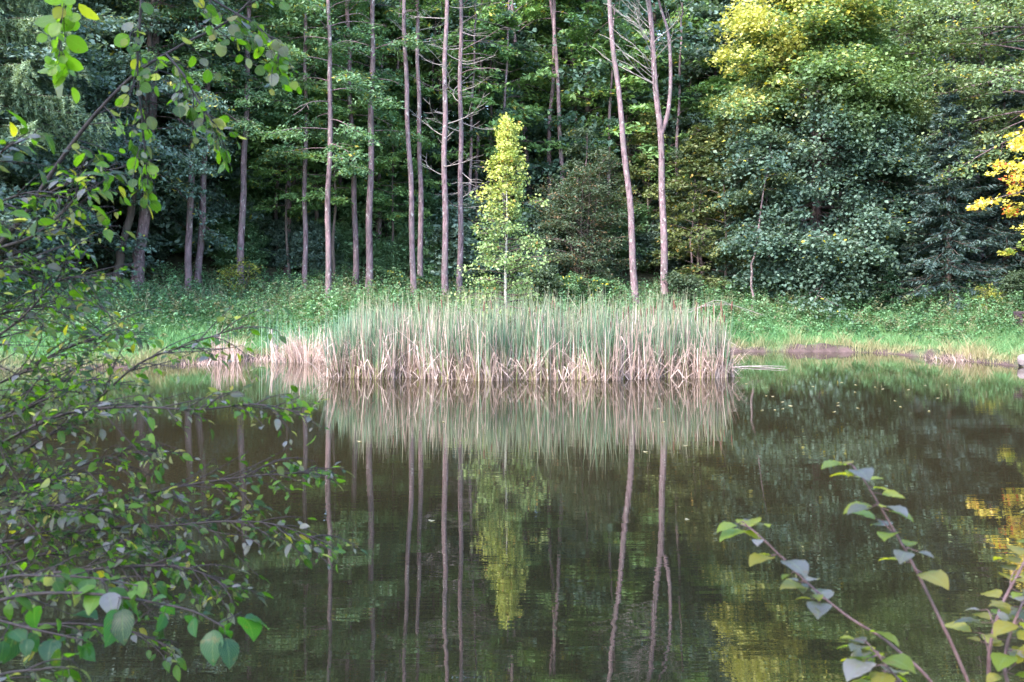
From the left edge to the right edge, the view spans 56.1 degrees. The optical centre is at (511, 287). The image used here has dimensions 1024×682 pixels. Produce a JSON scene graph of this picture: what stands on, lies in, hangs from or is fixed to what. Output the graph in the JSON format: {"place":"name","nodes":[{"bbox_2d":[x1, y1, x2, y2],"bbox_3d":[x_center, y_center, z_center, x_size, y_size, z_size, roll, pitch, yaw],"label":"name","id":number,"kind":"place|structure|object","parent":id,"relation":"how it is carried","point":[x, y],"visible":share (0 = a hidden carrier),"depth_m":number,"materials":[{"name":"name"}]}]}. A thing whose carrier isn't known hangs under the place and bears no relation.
{"place":"outdoors","nodes":[
{"label":"outdoors","id":0,"kind":"place"},
{"bbox_2d":[0,351,1023,681],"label":"water","id":1,"kind":"structure","parent":0,"point":[522,531],"depth_m":9.95,"materials":[{"name":"green liquid"}]},
{"bbox_2d":[243,322,330,363],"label":"dry reed clump","id":2,"kind":"object","parent":1,"relation":"in","point":[299,355],"visible":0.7,"depth_m":30.87,"materials":[{"name":"beige plant"}]},
{"bbox_2d":[259,306,408,372],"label":"reeds","id":3,"kind":"object","parent":1,"relation":"in","point":[316,332],"visible":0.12,"depth_m":31.70,"materials":[{"name":"plant"}]},
{"bbox_2d":[307,284,749,381],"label":"reeds","id":4,"kind":"object","parent":1,"relation":"in","point":[568,348],"visible":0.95,"depth_m":25.49,"materials":[{"name":"plant"}]},
{"bbox_2d":[0,127,1023,368],"bbox_3d":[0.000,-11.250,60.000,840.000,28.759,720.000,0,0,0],"label":"ground","id":5,"kind":"structure","parent":0,"point":[176,259],"depth_m":41.37,"materials":[{"name":"green plant"}]},
{"bbox_2d":[0,0,115,165],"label":"larch","id":6,"kind":"object","parent":5,"relation":"on","point":[21,26],"visible":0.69,"depth_m":33.07,"materials":[{"name":"green plant"}]},
{"bbox_2d":[0,0,172,312],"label":"leafy tree","id":7,"kind":"object","parent":5,"relation":"on","point":[25,168],"visible":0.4,"depth_m":34.98,"materials":[{"name":"green plant"}]},
{"bbox_2d":[0,0,199,276],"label":"leafy tree","id":8,"kind":"object","parent":5,"relation":"on","point":[112,245],"visible":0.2,"depth_m":39.44,"materials":[{"name":"green plant"}]},
{"bbox_2d":[0,0,223,259],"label":"leafy tree","id":9,"kind":"object","parent":5,"relation":"on","point":[180,210],"visible":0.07,"depth_m":41.74,"materials":[{"name":"green plant"}]},
{"bbox_2d":[0,563,268,681],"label":"hazel","id":10,"kind":"object","parent":5,"relation":"on","point":[115,603],"visible":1,"depth_m":2.19,"materials":[{"name":"green plant"}]},
{"bbox_2d":[36,0,232,291],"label":"slim tree","id":11,"kind":"object","parent":5,"relation":"on","point":[127,225],"visible":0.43,"depth_m":39.43,"materials":[{"name":"green plant"}]},
{"bbox_2d":[32,0,261,297],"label":"slim tree","id":12,"kind":"object","parent":5,"relation":"on","point":[143,222],"visible":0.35,"depth_m":39.61,"materials":[{"name":"green plant"}]},
{"bbox_2d":[0,0,301,297],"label":"alder","id":13,"kind":"object","parent":5,"relation":"on","point":[65,63],"visible":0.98,"depth_m":3.09,"materials":[{"name":"green plant"}]},
{"bbox_2d":[41,0,275,263],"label":"leafy tree","id":14,"kind":"object","parent":5,"relation":"on","point":[226,206],"visible":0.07,"depth_m":43.57,"materials":[{"name":"green plant"}]},
{"bbox_2d":[0,160,367,681],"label":"goat willow","id":15,"kind":"object","parent":5,"relation":"on","point":[45,511],"visible":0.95,"depth_m":2.85,"materials":[{"name":"green plant"}]},
{"bbox_2d":[120,0,283,294],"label":"slim tree","id":16,"kind":"object","parent":5,"relation":"on","point":[209,45],"visible":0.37,"depth_m":40.54,"materials":[{"name":"green plant"}]},
{"bbox_2d":[110,0,312,239],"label":"leafy tree","id":17,"kind":"object","parent":5,"relation":"on","point":[213,184],"visible":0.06,"depth_m":45.99,"materials":[{"name":"green plant"}]},
{"bbox_2d":[130,0,294,284],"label":"slim tree","id":18,"kind":"object","parent":5,"relation":"on","point":[200,243],"visible":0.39,"depth_m":41.74,"materials":[{"name":"green plant"}]},
{"bbox_2d":[194,168,280,255],"bbox_3d":[-13.819,-3.508,47.193,4.900,4.750,5.212,0,0,-31],"label":"understorey bush","id":19,"kind":"object","parent":5,"relation":"on","point":[228,191],"visible":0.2,"depth_m":46.15,"materials":[{"name":"green plant"}]},
{"bbox_2d":[204,219,274,271],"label":"understorey bush","id":20,"kind":"object","parent":5,"relation":"on","point":[250,237],"visible":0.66,"depth_m":44.48,"materials":[{"name":"green plant"}]},
{"bbox_2d":[216,255,266,299],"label":"bush","id":21,"kind":"object","parent":5,"relation":"on","point":[240,277],"visible":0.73,"depth_m":40.66,"materials":[{"name":"green plant"}]},
{"bbox_2d":[178,0,320,293],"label":"slim tree","id":22,"kind":"object","parent":5,"relation":"on","point":[293,103],"visible":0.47,"depth_m":41.95,"materials":[{"name":"green plant"}]},
{"bbox_2d":[249,216,300,267],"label":"understorey bush","id":23,"kind":"object","parent":5,"relation":"on","point":[276,231],"visible":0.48,"depth_m":45.84,"materials":[{"name":"green plant"}]},
{"bbox_2d":[233,98,343,277],"bbox_3d":[-10.451,-4.626,44.858,4.926,8.862,4.631,0,0,-23],"label":"young ash","id":24,"kind":"object","parent":5,"relation":"on","point":[285,196],"visible":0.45,"depth_m":44.50,"materials":[{"name":"green plant"}]},
{"bbox_2d":[223,0,356,250],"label":"young ash","id":25,"kind":"object","parent":5,"relation":"on","point":[270,145],"visible":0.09,"depth_m":45.77,"materials":[{"name":"green plant"}]},
{"bbox_2d":[275,220,350,277],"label":"understorey bush","id":26,"kind":"object","parent":5,"relation":"on","point":[316,236],"visible":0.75,"depth_m":44.87,"materials":[{"name":"green plant"}]},
{"bbox_2d":[254,0,379,291],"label":"slim tree","id":27,"kind":"object","parent":5,"relation":"on","point":[285,115],"visible":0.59,"depth_m":42.92,"materials":[{"name":"green plant"}]},
{"bbox_2d":[230,0,404,222],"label":"young ash","id":28,"kind":"object","parent":5,"relation":"on","point":[315,24],"visible":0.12,"depth_m":46.62,"materials":[{"name":"green plant"}]},
{"bbox_2d":[248,0,391,298],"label":"slim tree","id":29,"kind":"object","parent":5,"relation":"on","point":[330,146],"visible":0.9,"depth_m":40.84,"materials":[{"name":"green plant"}]},
{"bbox_2d":[267,68,404,284],"bbox_3d":[-8.367,-5.049,44.424,5.467,10.462,5.815,0,0,-30],"label":"young ash","id":30,"kind":"object","parent":5,"relation":"on","point":[336,199],"visible":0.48,"depth_m":43.87,"materials":[{"name":"green plant"}]},
{"bbox_2d":[282,0,404,293],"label":"slim tree","id":31,"kind":"object","parent":5,"relation":"on","point":[354,195],"visible":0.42,"depth_m":44.06,"materials":[{"name":"green plant"}]},
{"bbox_2d":[331,240,365,275],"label":"understorey bush","id":32,"kind":"object","parent":5,"relation":"on","point":[348,252],"visible":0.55,"depth_m":45.87,"materials":[{"name":"green plant"}]},
{"bbox_2d":[299,0,427,292],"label":"slim tree","id":33,"kind":"object","parent":5,"relation":"on","point":[341,46],"visible":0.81,"depth_m":42.91,"materials":[{"name":"green plant"}]},
{"bbox_2d":[303,1,456,239],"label":"young ash","id":34,"kind":"object","parent":5,"relation":"on","point":[393,27],"visible":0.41,"depth_m":47.60,"materials":[{"name":"green plant"}]},
{"bbox_2d":[358,0,404,240],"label":"sapling","id":35,"kind":"object","parent":5,"relation":"on","point":[390,90],"visible":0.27,"depth_m":47.86,"materials":[{"name":"green plant"}]},
{"bbox_2d":[330,167,441,266],"bbox_3d":[-6.736,-3.764,48.870,6.369,5.804,5.988,0,0,-18],"label":"understorey bush","id":36,"kind":"object","parent":5,"relation":"on","point":[346,211],"visible":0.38,"depth_m":47.73,"materials":[{"name":"green plant"}]},
{"bbox_2d":[371,265,406,296],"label":"bush","id":37,"kind":"object","parent":5,"relation":"on","point":[381,275],"visible":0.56,"depth_m":43.23,"materials":[{"name":"green plant"}]},
{"bbox_2d":[373,240,409,273],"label":"understorey bush","id":38,"kind":"object","parent":5,"relation":"on","point":[382,252],"visible":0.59,"depth_m":45.96,"materials":[{"name":"green plant"}]},
{"bbox_2d":[338,109,450,263],"bbox_3d":[-5.822,-4.520,46.459,4.789,8.616,4.502,0,0,-38],"label":"young ash","id":39,"kind":"object","parent":5,"relation":"on","point":[400,187],"visible":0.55,"depth_m":46.19,"materials":[{"name":"green plant"}]},
{"bbox_2d":[308,0,483,236],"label":"broadleaf tree","id":40,"kind":"object","parent":5,"relation":"on","point":[436,151],"visible":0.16,"depth_m":50.26,"materials":[{"name":"green plant"}]},
{"bbox_2d":[359,0,437,302],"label":"slim tree","id":41,"kind":"object","parent":5,"relation":"on","point":[413,282],"visible":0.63,"depth_m":42.47,"materials":[{"name":"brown plant"}]},
{"bbox_2d":[378,226,433,277],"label":"understorey bush","id":42,"kind":"object","parent":5,"relation":"on","point":[398,241],"visible":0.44,"depth_m":46.08,"materials":[{"name":"green plant"}]},
{"bbox_2d":[372,184,456,245],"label":"understorey bush","id":43,"kind":"object","parent":5,"relation":"on","point":[431,207],"visible":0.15,"depth_m":48.82,"materials":[{"name":"green plant"}]},
{"bbox_2d":[390,0,443,282],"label":"slim tree","id":44,"kind":"object","parent":5,"relation":"on","point":[420,221],"visible":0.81,"depth_m":43.91,"materials":[{"name":"brown plant"}]},
{"bbox_2d":[388,220,454,277],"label":"understorey bush","id":45,"kind":"object","parent":5,"relation":"on","point":[426,269],"visible":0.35,"depth_m":46.15,"materials":[{"name":"green plant"}]},
{"bbox_2d":[421,2,456,195],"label":"sapling","id":46,"kind":"object","parent":5,"relation":"on","point":[434,99],"visible":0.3,"depth_m":51.10,"materials":[{"name":"green plant"}]},
{"bbox_2d":[395,0,488,299],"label":"slim tree","id":47,"kind":"object","parent":5,"relation":"on","point":[444,266],"visible":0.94,"depth_m":42.40,"materials":[{"name":"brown plant"}]},
{"bbox_2d":[377,0,524,200],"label":"young ash","id":48,"kind":"object","parent":5,"relation":"on","point":[438,53],"visible":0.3,"depth_m":49.81,"materials":[{"name":"green plant"}]},
{"bbox_2d":[423,168,501,246],"bbox_3d":[-2.786,-4.128,51.763,5.413,4.829,5.198,0,0,22],"label":"understorey bush","id":49,"kind":"object","parent":5,"relation":"on","point":[452,188],"visible":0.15,"depth_m":50.82,"materials":[{"name":"green plant"}]},
{"bbox_2d":[439,0,501,198],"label":"sapling","id":50,"kind":"object","parent":5,"relation":"on","point":[477,131],"visible":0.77,"depth_m":47.94,"materials":[{"name":"green plant"}]},
{"bbox_2d":[414,192,529,284],"bbox_3d":[-1.935,-2.215,46.731,5.533,4.936,5.313,0,0,43],"label":"understorey bush","id":51,"kind":"object","parent":5,"relation":"on","point":[469,216],"visible":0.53,"depth_m":45.77,"materials":[{"name":"green plant"}]},
{"bbox_2d":[452,0,506,204],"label":"sapling","id":52,"kind":"object","parent":5,"relation":"on","point":[477,138],"visible":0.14,"depth_m":49.89,"materials":[{"name":"green plant"}]},
{"bbox_2d":[423,0,540,295],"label":"slim tree","id":53,"kind":"object","parent":5,"relation":"on","point":[460,185],"visible":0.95,"depth_m":43.54,"materials":[{"name":"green plant"}]},
{"bbox_2d":[412,0,569,197],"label":"young ash","id":54,"kind":"object","parent":5,"relation":"on","point":[502,55],"visible":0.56,"depth_m":48.88,"materials":[{"name":"green plant"}]},
{"bbox_2d":[449,112,558,332],"bbox_3d":[-0.241,-1.188,28.058,3.299,7.938,3.171,0,0,0],"label":"birch","id":55,"kind":"object","parent":5,"relation":"on","point":[509,151],"visible":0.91,"depth_m":27.81,"materials":[{"name":"leaf"},{"name":"white bark"}]},
{"bbox_2d":[393,0,621,186],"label":"broadleaf tree","id":56,"kind":"object","parent":5,"relation":"on","point":[510,92],"visible":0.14,"depth_m":52.75,"materials":[{"name":"green plant"}]},
{"bbox_2d":[479,0,535,214],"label":"sapling","id":57,"kind":"object","parent":5,"relation":"on","point":[504,76],"visible":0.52,"depth_m":48.87,"materials":[{"name":"green plant"}]},
{"bbox_2d":[0,255,1023,346],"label":"undergrowth","id":58,"kind":"object","parent":5,"relation":"on","point":[283,293],"visible":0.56,"depth_m":39.23,"materials":[{"name":"green plant"}]},
{"bbox_2d":[0,277,1023,368],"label":"grass","id":59,"kind":"structure","parent":5,"relation":"on","point":[980,349],"depth_m":35.21,"materials":[{"name":"green plant"}]},
{"bbox_2d":[474,157,557,240],"bbox_3d":[0.131,-4.723,53.445,5.699,5.295,5.935,0,0,37],"label":"understorey bush","id":60,"kind":"object","parent":5,"relation":"on","point":[534,188],"visible":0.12,"depth_m":52.09,"materials":[{"name":"green plant"}]},
{"bbox_2d":[463,0,577,207],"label":"slim tree","id":61,"kind":"object","parent":5,"relation":"on","point":[526,152],"visible":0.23,"depth_m":51.92,"materials":[{"name":"green plant"}]},
{"bbox_2d":[519,264,563,307],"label":"bush","id":62,"kind":"object","parent":5,"relation":"on","point":[548,282],"visible":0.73,"depth_m":41.98,"materials":[{"name":"green plant"}]},
{"bbox_2d":[521,0,589,200],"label":"slim tree","id":63,"kind":"object","parent":5,"relation":"on","point":[576,37],"visible":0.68,"depth_m":50.91,"materials":[{"name":"brown plant"}]},
{"bbox_2d":[518,0,594,183],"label":"slim tree","id":64,"kind":"object","parent":5,"relation":"on","point":[538,7],"visible":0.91,"depth_m":49.73,"materials":[{"name":"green plant"}]},
{"bbox_2d":[476,0,637,206],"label":"young ash","id":65,"kind":"object","parent":5,"relation":"on","point":[569,30],"visible":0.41,"depth_m":51.73,"materials":[{"name":"green plant"}]},
{"bbox_2d":[517,195,603,276],"bbox_3d":[2.092,-2.477,48.447,5.158,4.601,4.953,0,0,-31],"label":"understorey bush","id":66,"kind":"object","parent":5,"relation":"on","point":[536,231],"visible":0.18,"depth_m":47.44,"materials":[{"name":"green plant"}]},
{"bbox_2d":[497,0,629,213],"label":"broadleaf tree","id":67,"kind":"object","parent":5,"relation":"on","point":[563,56],"visible":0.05,"depth_m":57.56,"materials":[{"name":"green plant"}]},
{"bbox_2d":[548,271,586,303],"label":"bush","id":68,"kind":"object","parent":5,"relation":"on","point":[572,287],"visible":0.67,"depth_m":43.08,"materials":[{"name":"green plant"}]},
{"bbox_2d":[502,0,640,197],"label":"young ash","id":69,"kind":"object","parent":5,"relation":"on","point":[603,21],"visible":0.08,"depth_m":55.41,"materials":[{"name":"green plant"}]},
{"bbox_2d":[513,149,647,299],"bbox_3d":[3.099,-2.825,45.517,6.345,7.411,5.874,0,0,-23],"label":"willow bush","id":70,"kind":"object","parent":5,"relation":"on","point":[587,239],"visible":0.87,"depth_m":44.77,"materials":[{"name":"green plant"}]},
{"bbox_2d":[452,0,715,218],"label":"broadleaf tree","id":71,"kind":"object","parent":5,"relation":"on","point":[594,67],"visible":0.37,"depth_m":50.08,"materials":[{"name":"green plant"}]},
{"bbox_2d":[554,126,618,265],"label":"sapling","id":72,"kind":"object","parent":5,"relation":"on","point":[581,148],"visible":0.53,"depth_m":45.88,"materials":[{"name":"green plant"}]},
{"bbox_2d":[585,274,624,303],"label":"bush","id":73,"kind":"object","parent":5,"relation":"on","point":[603,284],"visible":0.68,"depth_m":43.23,"materials":[{"name":"green plant"}]},
{"bbox_2d":[583,0,635,256],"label":"sapling","id":74,"kind":"object","parent":5,"relation":"on","point":[611,101],"visible":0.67,"depth_m":50.13,"materials":[{"name":"green plant"}]},
{"bbox_2d":[551,18,695,180],"bbox_3d":[6.327,-7.900,51.853,8.123,13.565,7.750,0,0,-37],"label":"young ash","id":75,"kind":"object","parent":5,"relation":"on","point":[634,79],"visible":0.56,"depth_m":50.56,"materials":[{"name":"green plant"}]},
{"bbox_2d":[607,0,640,306],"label":"slim tree","id":76,"kind":"object","parent":5,"relation":"on","point":[632,253],"visible":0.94,"depth_m":42.92,"materials":[{"name":"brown plant"}]},
{"bbox_2d":[589,191,660,273],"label":"understorey bush","id":77,"kind":"object","parent":5,"relation":"on","point":[641,219],"visible":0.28,"depth_m":49.53,"materials":[{"name":"green plant"}]},
{"bbox_2d":[589,0,690,302],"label":"forked tree","id":78,"kind":"object","parent":5,"relation":"on","point":[661,127],"visible":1,"depth_m":42.88,"materials":[{"name":"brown plant"}]},
{"bbox_2d":[614,110,687,272],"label":"ash","id":79,"kind":"object","parent":5,"relation":"on","point":[645,139],"visible":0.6,"depth_m":49.52,"materials":[{"name":"green plant"}]},
{"bbox_2d":[591,0,720,204],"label":"broadleaf tree","id":80,"kind":"object","parent":5,"relation":"on","point":[698,81],"visible":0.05,"depth_m":59.11,"materials":[{"name":"green plant"}]},
{"bbox_2d":[627,213,689,274],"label":"understorey bush","id":81,"kind":"object","parent":5,"relation":"on","point":[649,239],"visible":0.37,"depth_m":49.16,"materials":[{"name":"green plant"}]},
{"bbox_2d":[653,0,702,265],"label":"sapling","id":82,"kind":"object","parent":5,"relation":"on","point":[685,51],"visible":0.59,"depth_m":49.91,"materials":[{"name":"green plant"}]},
{"bbox_2d":[658,270,703,308],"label":"bush","id":83,"kind":"object","parent":5,"relation":"on","point":[680,280],"visible":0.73,"depth_m":42.25,"materials":[{"name":"green plant"}]},
{"bbox_2d":[631,0,744,165],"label":"young ash","id":84,"kind":"object","parent":5,"relation":"on","point":[660,26],"visible":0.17,"depth_m":52.07,"materials":[{"name":"green plant"}]},
{"bbox_2d":[653,178,723,266],"bbox_3d":[10.088,-3.428,50.501,5.767,5.358,6.006,0,0,-12],"label":"understorey bush","id":85,"kind":"object","parent":5,"relation":"on","point":[681,211],"visible":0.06,"depth_m":49.29,"materials":[{"name":"green plant"}]},
{"bbox_2d":[665,128,723,273],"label":"sapling","id":86,"kind":"object","parent":5,"relation":"on","point":[683,142],"visible":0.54,"depth_m":46.48,"materials":[{"name":"green plant"}]},
{"bbox_2d":[647,123,756,284],"bbox_3d":[9.113,-3.567,46.133,5.356,8.806,5.124,0,0,0],"label":"olive tree","id":87,"kind":"object","parent":5,"relation":"on","point":[696,148],"visible":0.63,"depth_m":45.82,"materials":[{"name":"green plant"}]},
{"bbox_2d":[656,63,755,196],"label":"young ash","id":88,"kind":"object","parent":5,"relation":"on","point":[717,83],"visible":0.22,"depth_m":49.67,"materials":[{"name":"green plant"}]},
{"bbox_2d":[671,112,765,299],"bbox_3d":[10.072,-3.723,44.980,5.041,9.318,4.696,0,0,-25],"label":"olive tree","id":89,"kind":"object","parent":5,"relation":"on","point":[718,127],"visible":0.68,"depth_m":44.55,"materials":[{"name":"green plant"}]},
{"bbox_2d":[638,0,838,233],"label":"broadleaf tree","id":90,"kind":"object","parent":5,"relation":"on","point":[702,7],"visible":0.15,"depth_m":50.98,"materials":[{"name":"green plant"}]},
{"bbox_2d":[727,124,806,309],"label":"sapling","id":91,"kind":"object","parent":5,"relation":"on","point":[776,177],"visible":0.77,"depth_m":41.64,"materials":[{"name":"green plant"}]},
{"bbox_2d":[693,0,952,322],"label":"maple","id":92,"kind":"object","parent":5,"relation":"on","point":[838,52],"visible":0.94,"depth_m":41.66,"materials":[{"name":"green plant"}]},
{"bbox_2d":[717,460,1023,681],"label":"aspen shoots","id":93,"kind":"object","parent":5,"relation":"on","point":[859,662],"visible":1,"depth_m":1.97,"materials":[{"name":"green plant"}]},
{"bbox_2d":[862,264,914,312],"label":"spruce","id":94,"kind":"object","parent":5,"relation":"on","point":[886,293],"visible":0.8,"depth_m":40.39,"materials":[{"name":"green plant"}]},
{"bbox_2d":[794,0,1023,197],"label":"broadleaf tree","id":95,"kind":"object","parent":5,"relation":"on","point":[1008,32],"visible":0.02,"depth_m":49.98,"materials":[{"name":"green plant"}]},
{"bbox_2d":[852,0,1012,179],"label":"lime tree","id":96,"kind":"object","parent":5,"relation":"on","point":[911,25],"visible":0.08,"depth_m":48.27,"materials":[{"name":"green plant"}]},
{"bbox_2d":[876,0,1023,257],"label":"lime tree","id":97,"kind":"object","parent":5,"relation":"on","point":[913,11],"visible":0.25,"depth_m":46.46,"materials":[{"name":"green plant"}]},
{"bbox_2d":[891,61,1018,313],"bbox_3d":[18.695,-3.883,40.626,5.737,11.413,5.632,0,0,-11],"label":"spruce","id":98,"kind":"object","parent":5,"relation":"on","point":[948,208],"visible":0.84,"depth_m":40.24,"materials":[{"name":"green plant"}]},
{"bbox_2d":[898,0,1023,284],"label":"spruce","id":99,"kind":"object","parent":5,"relation":"on","point":[943,56],"visible":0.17,"depth_m":45.34,"materials":[{"name":"green plant"}]},
{"bbox_2d":[903,0,1023,185],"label":"lime tree","id":100,"kind":"object","parent":5,"relation":"on","point":[968,83],"visible":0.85,"depth_m":40.47,"materials":[{"name":"green plant"}]},
{"bbox_2d":[937,45,1023,288],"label":"spruce","id":101,"kind":"object","parent":5,"relation":"on","point":[1004,224],"visible":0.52,"depth_m":42.63,"materials":[{"name":"green plant"}]},
{"bbox_2d":[965,114,1023,256],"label":"maple","id":102,"kind":"object","parent":5,"relation":"on","point":[1017,178],"visible":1,"depth_m":34.01,"materials":[{"name":"yellow plant"}]},
{"bbox_2d":[995,268,1023,308],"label":"bush","id":103,"kind":"object","parent":5,"relation":"on","point":[1014,279],"visible":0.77,"depth_m":37.70,"materials":[{"name":"green plant"}]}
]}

